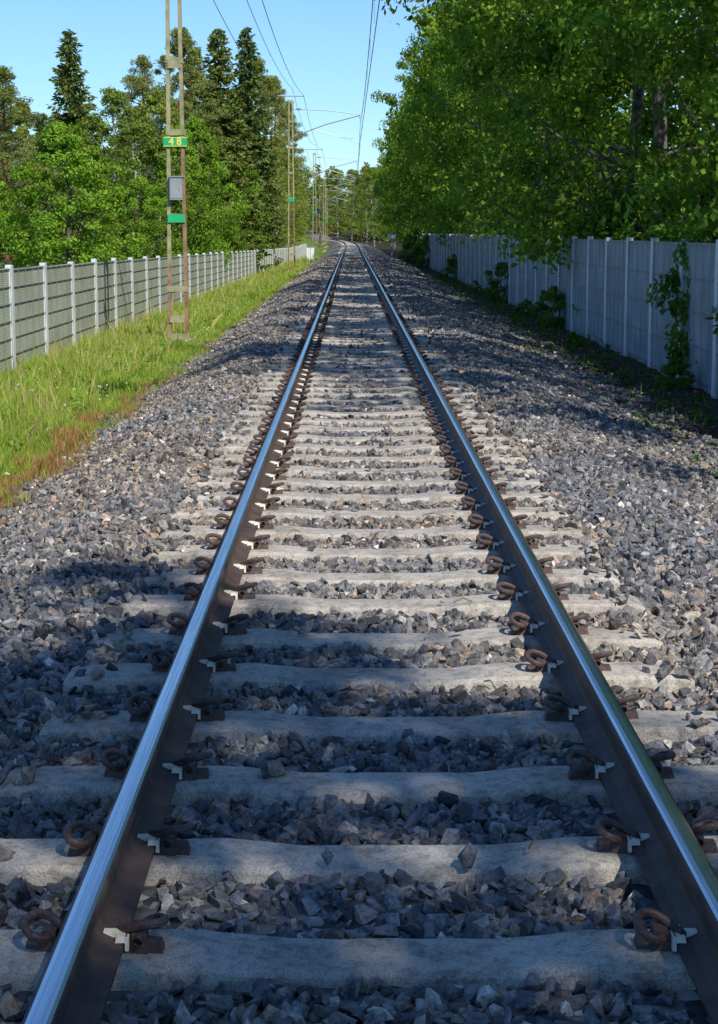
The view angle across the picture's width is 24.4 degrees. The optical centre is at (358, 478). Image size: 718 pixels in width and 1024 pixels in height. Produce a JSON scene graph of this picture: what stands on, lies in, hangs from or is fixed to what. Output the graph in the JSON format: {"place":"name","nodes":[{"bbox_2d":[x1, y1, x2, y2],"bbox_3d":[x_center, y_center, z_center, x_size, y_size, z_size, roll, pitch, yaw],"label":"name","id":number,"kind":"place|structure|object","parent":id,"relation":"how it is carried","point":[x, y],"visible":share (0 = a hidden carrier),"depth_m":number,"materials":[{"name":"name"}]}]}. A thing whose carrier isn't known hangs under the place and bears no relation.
{"place":"outdoors","nodes":[
{"label":"outdoors","id":0,"kind":"place"},
{"bbox_2d":[0,0,714,204],"label":"sky","id":1,"kind":"structure","parent":0,"point":[323,45],"materials":[{"name":"blue"}]},
{"bbox_2d":[0,219,717,1023],"bbox_3d":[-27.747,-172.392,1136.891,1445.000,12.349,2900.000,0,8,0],"label":"ground","id":2,"kind":"structure","parent":0,"point":[690,1003],"depth_m":5.07,"materials":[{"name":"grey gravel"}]},
{"bbox_2d":[0,101,43,261],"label":"birch tree","id":3,"kind":"object","parent":2,"relation":"on","point":[24,129],"visible":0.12,"depth_m":108.97,"materials":[{"name":"green plant"}]},
{"bbox_2d":[0,65,43,245],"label":"pine tree","id":4,"kind":"object","parent":2,"relation":"on","point":[24,141],"visible":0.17,"depth_m":80.26,"materials":[{"name":"green plant"}]},
{"bbox_2d":[0,181,44,268],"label":"willow tree","id":5,"kind":"object","parent":2,"relation":"on","point":[4,204],"visible":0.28,"depth_m":63.06,"materials":[{"name":"green plant"}]},
{"bbox_2d":[0,65,66,264],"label":"pine tree","id":6,"kind":"object","parent":2,"relation":"on","point":[18,116],"visible":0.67,"depth_m":73.05,"materials":[{"name":"green plant"}]},
{"bbox_2d":[11,112,79,265],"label":"spruce tree","id":7,"kind":"object","parent":2,"relation":"on","point":[41,125],"visible":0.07,"depth_m":95.96,"materials":[{"name":"green plant"}]},
{"bbox_2d":[0,120,144,268],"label":"willow tree","id":8,"kind":"object","parent":2,"relation":"on","point":[60,137],"visible":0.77,"depth_m":58.32,"materials":[{"name":"green plant"}]},
{"bbox_2d":[36,29,112,260],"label":"spruce tree","id":9,"kind":"object","parent":2,"relation":"on","point":[68,80],"visible":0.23,"depth_m":106.86,"materials":[{"name":"green plant"}]},
{"bbox_2d":[40,113,142,254],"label":"birch tree","id":10,"kind":"object","parent":2,"relation":"on","point":[90,126],"visible":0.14,"depth_m":86.01,"materials":[{"name":"green plant"}]},
{"bbox_2d":[59,84,173,258],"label":"birch tree","id":11,"kind":"object","parent":2,"relation":"on","point":[114,98],"visible":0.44,"depth_m":78.05,"materials":[{"name":"green plant"}]},
{"bbox_2d":[5,301,246,474],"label":"wildflowers","id":12,"kind":"object","parent":2,"relation":"on","point":[7,473],"visible":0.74,"depth_m":26.00,"materials":[{"name":"green plant"}]},
{"bbox_2d":[105,54,161,219],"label":"pine tree","id":13,"kind":"object","parent":2,"relation":"on","point":[140,82],"visible":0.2,"depth_m":97.18,"materials":[{"name":"green plant"}]},
{"bbox_2d":[110,106,156,205],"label":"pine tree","id":14,"kind":"object","parent":2,"relation":"on","point":[136,144],"visible":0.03,"depth_m":115.03,"materials":[{"name":"green plant"}]},
{"bbox_2d":[91,175,182,259],"bbox_3d":[-8.656,-9.457,65.362,3.812,4.922,3.483,0,8,-2],"label":"willow tree","id":15,"kind":"object","parent":2,"relation":"on","point":[134,185],"visible":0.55,"depth_m":64.73,"materials":[{"name":"green plant"}]},
{"bbox_2d":[86,121,203,258],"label":"birch tree","id":16,"kind":"object","parent":2,"relation":"on","point":[130,132],"visible":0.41,"depth_m":69.48,"materials":[{"name":"green plant"}]},
{"bbox_2d":[0,244,306,377],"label":"panel fence","id":17,"kind":"object","parent":2,"relation":"on","point":[42,303],"visible":0.68,"depth_m":34.42,"materials":[{"name":"metal"}]},
{"bbox_2d":[107,90,224,255],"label":"birch tree","id":18,"kind":"object","parent":2,"relation":"on","point":[152,100],"visible":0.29,"depth_m":75.02,"materials":[{"name":"green plant"}]},
{"bbox_2d":[113,124,237,269],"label":"ash tree","id":19,"kind":"object","parent":2,"relation":"on","point":[199,180],"visible":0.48,"depth_m":70.16,"materials":[{"name":"green plant"}]},
{"bbox_2d":[163,0,195,342],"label":"catenary mast","id":20,"kind":"object","parent":2,"relation":"on","point":[176,187],"visible":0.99,"depth_m":33.04,"materials":[{"name":"metal"}]},
{"bbox_2d":[134,27,242,233],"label":"pine tree","id":21,"kind":"object","parent":2,"relation":"on","point":[192,79],"visible":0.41,"depth_m":85.56,"materials":[{"name":"green plant"}]},
{"bbox_2d":[177,54,208,248],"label":"spruce tree","id":22,"kind":"object","parent":2,"relation":"on","point":[197,95],"visible":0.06,"depth_m":109.00,"materials":[{"name":"green plant"}]},
{"bbox_2d":[144,116,250,252],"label":"ash tree","id":23,"kind":"object","parent":2,"relation":"on","point":[200,132],"visible":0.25,"depth_m":81.08,"materials":[{"name":"green plant"}]},
{"bbox_2d":[198,205,248,254],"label":"willow shrub","id":24,"kind":"object","parent":2,"relation":"on","point":[242,234],"visible":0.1,"depth_m":90.93,"materials":[{"name":"green plant"}]},
{"bbox_2d":[190,29,273,269],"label":"spruce tree","id":25,"kind":"object","parent":2,"relation":"on","point":[220,68],"visible":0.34,"depth_m":93.74,"materials":[{"name":"green plant"}]},
{"bbox_2d":[207,150,271,263],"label":"ash tree","id":26,"kind":"object","parent":2,"relation":"on","point":[252,175],"visible":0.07,"depth_m":102.55,"materials":[{"name":"green plant"}]},
{"bbox_2d":[221,26,287,266],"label":"spruce tree","id":27,"kind":"object","parent":2,"relation":"on","point":[249,81],"visible":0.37,"depth_m":115.26,"materials":[{"name":"green plant"}]},
{"bbox_2d":[228,57,291,222],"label":"pine tree","id":28,"kind":"object","parent":2,"relation":"on","point":[268,81],"visible":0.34,"depth_m":136.64,"materials":[{"name":"green plant"}]},
{"bbox_2d":[260,207,282,252],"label":"willow shrub","id":29,"kind":"object","parent":2,"relation":"on","point":[270,242],"visible":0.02,"depth_m":128.06,"materials":[{"name":"green plant"}]},
{"bbox_2d":[248,149,296,247],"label":"birch tree","id":30,"kind":"object","parent":2,"relation":"on","point":[286,225],"visible":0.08,"depth_m":147.74,"materials":[{"name":"green plant"}]},
{"bbox_2d":[260,75,308,248],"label":"pine tree","id":31,"kind":"object","parent":2,"relation":"on","point":[279,92],"visible":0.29,"depth_m":168.33,"materials":[{"name":"green plant"}]},
{"bbox_2d":[265,148,308,247],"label":"birch tree","id":32,"kind":"object","parent":2,"relation":"on","point":[298,190],"visible":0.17,"depth_m":182.47,"materials":[{"name":"green plant"}]},
{"bbox_2d":[273,146,310,248],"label":"birch tree","id":33,"kind":"object","parent":2,"relation":"on","point":[307,179],"visible":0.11,"depth_m":202.06,"materials":[{"name":"green plant"}]},
{"bbox_2d":[277,101,314,247],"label":"pine tree","id":34,"kind":"object","parent":2,"relation":"on","point":[306,172],"visible":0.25,"depth_m":220.09,"materials":[{"name":"green plant"}]},
{"bbox_2d":[283,162,315,247],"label":"birch tree","id":35,"kind":"object","parent":2,"relation":"on","point":[307,212],"visible":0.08,"depth_m":241.23,"materials":[{"name":"green plant"}]},
{"bbox_2d":[295,171,315,235],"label":"birch tree","id":36,"kind":"object","parent":2,"relation":"on","point":[310,195],"visible":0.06,"depth_m":266.88,"materials":[{"name":"green plant"}]},
{"bbox_2d":[306,246,314,259],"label":"relay cabinet","id":37,"kind":"object","parent":2,"relation":"on","point":[310,252],"visible":0.62,"depth_m":133.50,"materials":[{"name":"white metal"}]},
{"bbox_2d":[277,96,359,272],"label":"catenary mast","id":38,"kind":"object","parent":2,"relation":"on","point":[291,199],"visible":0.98,"depth_m":92.20,"materials":[{"name":"metal"}]},
{"bbox_2d":[213,0,379,200],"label":"overhead wires","id":39,"kind":"object","parent":38,"relation":"attached to","point":[365,94],"visible":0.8,"depth_m":62.37,"materials":[{"name":"grey metal"}]},
{"bbox_2d":[304,177,335,243],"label":"birch tree","id":40,"kind":"object","parent":2,"relation":"on","point":[322,180],"visible":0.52,"depth_m":356.40,"materials":[{"name":"green plant"}]},
{"bbox_2d":[0,135,640,259],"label":"distant forest","id":41,"kind":"object","parent":2,"relation":"on","point":[357,238],"visible":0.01,"depth_m":487.37,"materials":[{"name":"green plant"}]},
{"bbox_2d":[321,196,338,244],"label":"catenary mast","id":42,"kind":"object","parent":2,"relation":"on","point":[322,213],"visible":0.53,"depth_m":329.68,"materials":[{"name":"metal"}]},
{"bbox_2d":[306,149,356,255],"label":"catenary mast","id":43,"kind":"object","parent":2,"relation":"on","point":[314,212],"visible":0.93,"depth_m":151.52,"materials":[{"name":"metal"}]},
{"bbox_2d":[315,168,353,240],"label":"birch tree","id":44,"kind":"object","parent":2,"relation":"on","point":[339,175],"visible":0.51,"depth_m":329.58,"materials":[{"name":"green plant"}]},
{"bbox_2d":[324,188,349,247],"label":"catenary mast","id":45,"kind":"object","parent":2,"relation":"on","point":[327,222],"visible":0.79,"depth_m":270.80,"materials":[{"name":"metal"}]},
{"bbox_2d":[322,172,353,251],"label":"catenary mast","id":46,"kind":"object","parent":2,"relation":"on","point":[325,204],"visible":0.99,"depth_m":210.99,"materials":[{"name":"metal"}]},
{"bbox_2d":[327,168,368,241],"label":"birch tree","id":47,"kind":"object","parent":2,"relation":"on","point":[347,181],"visible":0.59,"depth_m":305.06,"materials":[{"name":"green plant"}]},
{"bbox_2d":[0,254,712,525],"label":"grass","id":48,"kind":"structure","parent":2,"relation":"on","point":[24,404],"depth_m":24.81,"materials":[{"name":"green plant"}]},
{"bbox_2d":[335,165,377,244],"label":"birch tree","id":49,"kind":"object","parent":2,"relation":"on","point":[362,170],"visible":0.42,"depth_m":280.87,"materials":[{"name":"green plant"}]},
{"bbox_2d":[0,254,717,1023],"bbox_3d":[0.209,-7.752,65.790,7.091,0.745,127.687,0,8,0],"label":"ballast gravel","id":50,"kind":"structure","parent":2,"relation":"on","point":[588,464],"depth_m":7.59,"materials":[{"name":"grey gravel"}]},
{"bbox_2d":[0,238,717,1023],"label":"railway track","id":51,"kind":"structure","parent":2,"relation":"on","point":[88,954],"depth_m":5.67,"materials":[{"name":"concrete"}]},
{"bbox_2d":[0,275,717,474],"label":"weeds","id":52,"kind":"object","parent":2,"relation":"on","point":[710,420],"visible":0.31,"depth_m":26.34,"materials":[{"name":"green plant"}]},
{"bbox_2d":[353,167,387,246],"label":"birch tree","id":53,"kind":"object","parent":2,"relation":"on","point":[363,228],"visible":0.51,"depth_m":257.94,"materials":[{"name":"green plant"}]},
{"bbox_2d":[361,165,395,244],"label":"birch tree","id":54,"kind":"object","parent":2,"relation":"on","point":[371,221],"visible":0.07,"depth_m":237.43,"materials":[{"name":"green plant"}]},
{"bbox_2d":[366,180,400,249],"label":"birch tree","id":55,"kind":"object","parent":2,"relation":"on","point":[373,215],"visible":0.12,"depth_m":219.59,"materials":[{"name":"green plant"}]},
{"bbox_2d":[372,95,405,238],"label":"alder tree","id":56,"kind":"object","parent":2,"relation":"on","point":[380,143],"visible":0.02,"depth_m":191.27,"materials":[{"name":"green plant"}]},
{"bbox_2d":[377,121,401,241],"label":"alder tree","id":57,"kind":"object","parent":2,"relation":"on","point":[381,201],"visible":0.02,"depth_m":201.44,"materials":[{"name":"green plant"}]},
{"bbox_2d":[388,234,395,259],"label":"track marker sign","id":58,"kind":"object","parent":2,"relation":"on","point":[391,236],"visible":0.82,"depth_m":116.72,"materials":[{"name":"grey metal"}]},
{"bbox_2d":[380,117,406,242],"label":"alder tree","id":59,"kind":"object","parent":2,"relation":"on","point":[391,188],"visible":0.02,"depth_m":174.80,"materials":[{"name":"green plant"}]},
{"bbox_2d":[382,98,410,238],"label":"alder tree","id":60,"kind":"object","parent":2,"relation":"on","point":[389,195],"depth_m":183.16,"materials":[{"name":"green plant"}]},
{"bbox_2d":[369,73,423,239],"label":"alder tree","id":61,"kind":"object","parent":2,"relation":"on","point":[384,221],"visible":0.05,"depth_m":156.24,"materials":[{"name":"green plant"}]},
{"bbox_2d":[364,81,430,237],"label":"alder tree","id":62,"kind":"object","parent":2,"relation":"on","point":[378,173],"visible":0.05,"depth_m":146.88,"materials":[{"name":"green plant"}]},
{"bbox_2d":[373,116,426,241],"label":"alder tree","id":63,"kind":"object","parent":2,"relation":"on","point":[378,187],"visible":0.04,"depth_m":165.51,"materials":[{"name":"green plant"}]},
{"bbox_2d":[376,60,430,241],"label":"alder tree","id":64,"kind":"object","parent":2,"relation":"on","point":[386,185],"visible":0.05,"depth_m":138.47,"materials":[{"name":"green plant"}]},
{"bbox_2d":[370,15,450,241],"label":"alder tree","id":65,"kind":"object","parent":2,"relation":"on","point":[402,65],"visible":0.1,"depth_m":120.14,"materials":[{"name":"green plant"}]},
{"bbox_2d":[397,228,426,262],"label":"wild shrub","id":66,"kind":"object","parent":2,"relation":"on","point":[410,243],"visible":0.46,"depth_m":120.68,"materials":[{"name":"green plant"}]},
{"bbox_2d":[407,235,429,267],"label":"wild shrub","id":67,"kind":"object","parent":2,"relation":"on","point":[419,251],"visible":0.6,"depth_m":106.72,"materials":[{"name":"green plant"}]},
{"bbox_2d":[395,82,447,233],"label":"alder tree","id":68,"kind":"object","parent":2,"relation":"on","point":[404,212],"visible":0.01,"depth_m":129.60,"materials":[{"name":"green plant"}]},
{"bbox_2d":[380,14,464,241],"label":"alder tree","id":69,"kind":"object","parent":2,"relation":"on","point":[389,99],"visible":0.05,"depth_m":110.99,"materials":[{"name":"green plant"}]},
{"bbox_2d":[378,1,489,235],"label":"alder tree","id":70,"kind":"object","parent":2,"relation":"on","point":[393,138],"visible":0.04,"depth_m":102.90,"materials":[{"name":"green plant"}]},
{"bbox_2d":[440,254,457,279],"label":"wild shrub","id":71,"kind":"object","parent":2,"relation":"on","point":[452,263],"visible":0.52,"depth_m":79.23,"materials":[{"name":"green plant"}]},
{"bbox_2d":[408,0,506,238],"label":"alder tree","id":72,"kind":"object","parent":2,"relation":"on","point":[444,83],"visible":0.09,"depth_m":96.12,"materials":[{"name":"green plant"}]},
{"bbox_2d":[389,0,556,250],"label":"alder tree","id":73,"kind":"object","parent":2,"relation":"on","point":[439,206],"visible":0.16,"depth_m":79.68,"materials":[{"name":"green plant"}]},
{"bbox_2d":[467,280,484,292],"bbox_3d":[4.295,-7.118,61.626,0.675,0.562,0.670,-7,11,-39],"label":"wild shrub","id":74,"kind":"object","parent":2,"relation":"on","point":[472,289],"visible":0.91,"depth_m":61.52,"materials":[{"name":"green plant"}]},
{"bbox_2d":[400,0,562,245],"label":"alder tree","id":75,"kind":"object","parent":2,"relation":"on","point":[410,54],"visible":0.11,"depth_m":87.66,"materials":[{"name":"green plant"}]},
{"bbox_2d":[385,0,588,246],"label":"alder tree","id":76,"kind":"object","parent":2,"relation":"on","point":[459,103],"visible":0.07,"depth_m":74.09,"materials":[{"name":"green plant"}]},
{"bbox_2d":[484,261,507,303],"bbox_3d":[4.608,-6.345,53.756,1.393,1.460,1.404,-3,9,-18],"label":"wild shrub","id":77,"kind":"object","parent":2,"relation":"on","point":[492,291],"visible":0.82,"depth_m":53.43,"materials":[{"name":"green plant"}]},
{"bbox_2d":[513,298,536,316],"bbox_3d":[4.513,-4.595,44.816,0.634,0.572,0.662,-4,9,-27],"label":"wild shrub","id":78,"kind":"object","parent":2,"relation":"on","point":[524,306],"visible":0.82,"depth_m":44.80,"materials":[{"name":"green plant"}]},
{"bbox_2d":[403,0,687,236],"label":"alder tree","id":79,"kind":"object","parent":2,"relation":"on","point":[439,48],"visible":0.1,"depth_m":65.20,"materials":[{"name":"green plant"}]},
{"bbox_2d":[374,0,717,254],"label":"alder tree","id":80,"kind":"object","parent":2,"relation":"on","point":[638,104],"visible":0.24,"depth_m":44.75,"materials":[{"name":"green plant"}]},
{"bbox_2d":[527,285,565,328],"bbox_3d":[4.627,-4.037,39.391,1.267,1.145,1.324,-5,10,-31],"label":"wild shrub","id":81,"kind":"object","parent":2,"relation":"on","point":[549,296],"visible":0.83,"depth_m":39.21,"materials":[{"name":"green plant"}]},
{"bbox_2d":[407,233,717,398],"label":"noise barrier fence","id":82,"kind":"object","parent":2,"relation":"on","point":[603,286],"visible":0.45,"depth_m":31.34,"materials":[{"name":"metal"}]},
{"bbox_2d":[440,0,688,243],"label":"alder tree","id":83,"kind":"object","parent":2,"relation":"on","point":[457,136],"visible":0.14,"depth_m":59.51,"materials":[{"name":"green plant"}]},
{"bbox_2d":[565,331,583,347],"bbox_3d":[4.276,-2.741,32.983,0.444,0.401,0.464,7,11,41],"label":"wild shrub","id":84,"kind":"object","parent":2,"relation":"on","point":[573,338],"visible":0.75,"depth_m":32.93,"materials":[{"name":"green plant"}]},
{"bbox_2d":[432,0,717,273],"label":"alder tree","id":85,"kind":"object","parent":2,"relation":"on","point":[662,129],"visible":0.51,"depth_m":37.78,"materials":[{"name":"green plant"}]},
{"bbox_2d":[446,0,711,258],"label":"alder tree","id":86,"kind":"object","parent":2,"relation":"on","point":[495,27],"visible":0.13,"depth_m":52.54,"materials":[{"name":"green plant"}]},
{"bbox_2d":[562,189,651,240],"bbox_3d":[6.895,-5.660,42.725,3.361,3.590,3.480,1,9,9],"label":"wild shrub","id":87,"kind":"object","parent":2,"relation":"on","point":[593,215],"visible":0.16,"depth_m":42.23,"materials":[{"name":"green plant"}]},
{"bbox_2d":[507,0,717,240],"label":"alder tree","id":88,"kind":"object","parent":2,"relation":"on","point":[639,34],"visible":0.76,"depth_m":32.52,"materials":[{"name":"green plant"}]},
{"bbox_2d":[525,14,711,188],"bbox_3d":[12.801,-15.094,53.298,12.470,18.541,11.475,-7,11,-39],"label":"alder tree","id":89,"kind":"object","parent":2,"relation":"on","point":[625,105],"visible":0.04,"depth_m":53.68,"materials":[{"name":"green plant"}]},
{"bbox_2d":[572,181,692,314],"bbox_3d":[6.651,-4.826,36.510,3.856,3.594,3.888,2,9,13],"label":"wild shrub","id":90,"kind":"object","parent":2,"relation":"on","point":[641,207],"visible":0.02,"depth_m":36.49,"materials":[{"name":"green plant"}]},
{"bbox_2d":[617,0,717,177],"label":"alder tree","id":91,"kind":"object","parent":2,"relation":"on","point":[682,150],"visible":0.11,"depth_m":37.01,"materials":[{"name":"green plant"}]},
{"bbox_2d":[624,0,717,90],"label":"alder tree","id":92,"kind":"object","parent":2,"relation":"on","point":[710,62],"visible":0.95,"depth_m":26.18,"materials":[{"name":"green plant"}]},
{"bbox_2d":[654,357,695,389],"bbox_3d":[4.629,-1.488,24.041,0.604,0.561,0.584,-2,9,-13],"label":"wild shrub","id":93,"kind":"object","parent":2,"relation":"on","point":[670,370],"visible":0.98,"depth_m":23.99,"materials":[{"name":"green plant"}]},
{"bbox_2d":[640,182,717,241],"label":"wild shrub","id":94,"kind":"object","parent":2,"relation":"on","point":[654,231],"visible":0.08,"depth_m":30.69,"materials":[{"name":"green plant"}]},
{"bbox_2d":[646,208,717,379],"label":"wild shrub","id":95,"kind":"object","parent":2,"relation":"on","point":[673,279],"visible":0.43,"depth_m":25.02,"materials":[{"name":"green plant"}]},
{"bbox_2d":[653,0,717,28],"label":"alder tree","id":96,"kind":"object","parent":2,"relation":"on","point":[691,3],"visible":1,"depth_m":19.77,"materials":[{"name":"green plant"}]},
{"bbox_2d":[666,184,717,241],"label":"wild shrub","id":97,"kind":"object","parent":2,"relation":"on","point":[674,231],"visible":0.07,"depth_m":26.95,"materials":[{"name":"green plant"}]},
{"bbox_2d":[681,197,717,363],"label":"wild shrub","id":98,"kind":"object","parent":2,"relation":"on","point":[703,223],"visible":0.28,"depth_m":23.80,"materials":[{"name":"green plant"}]}
]}

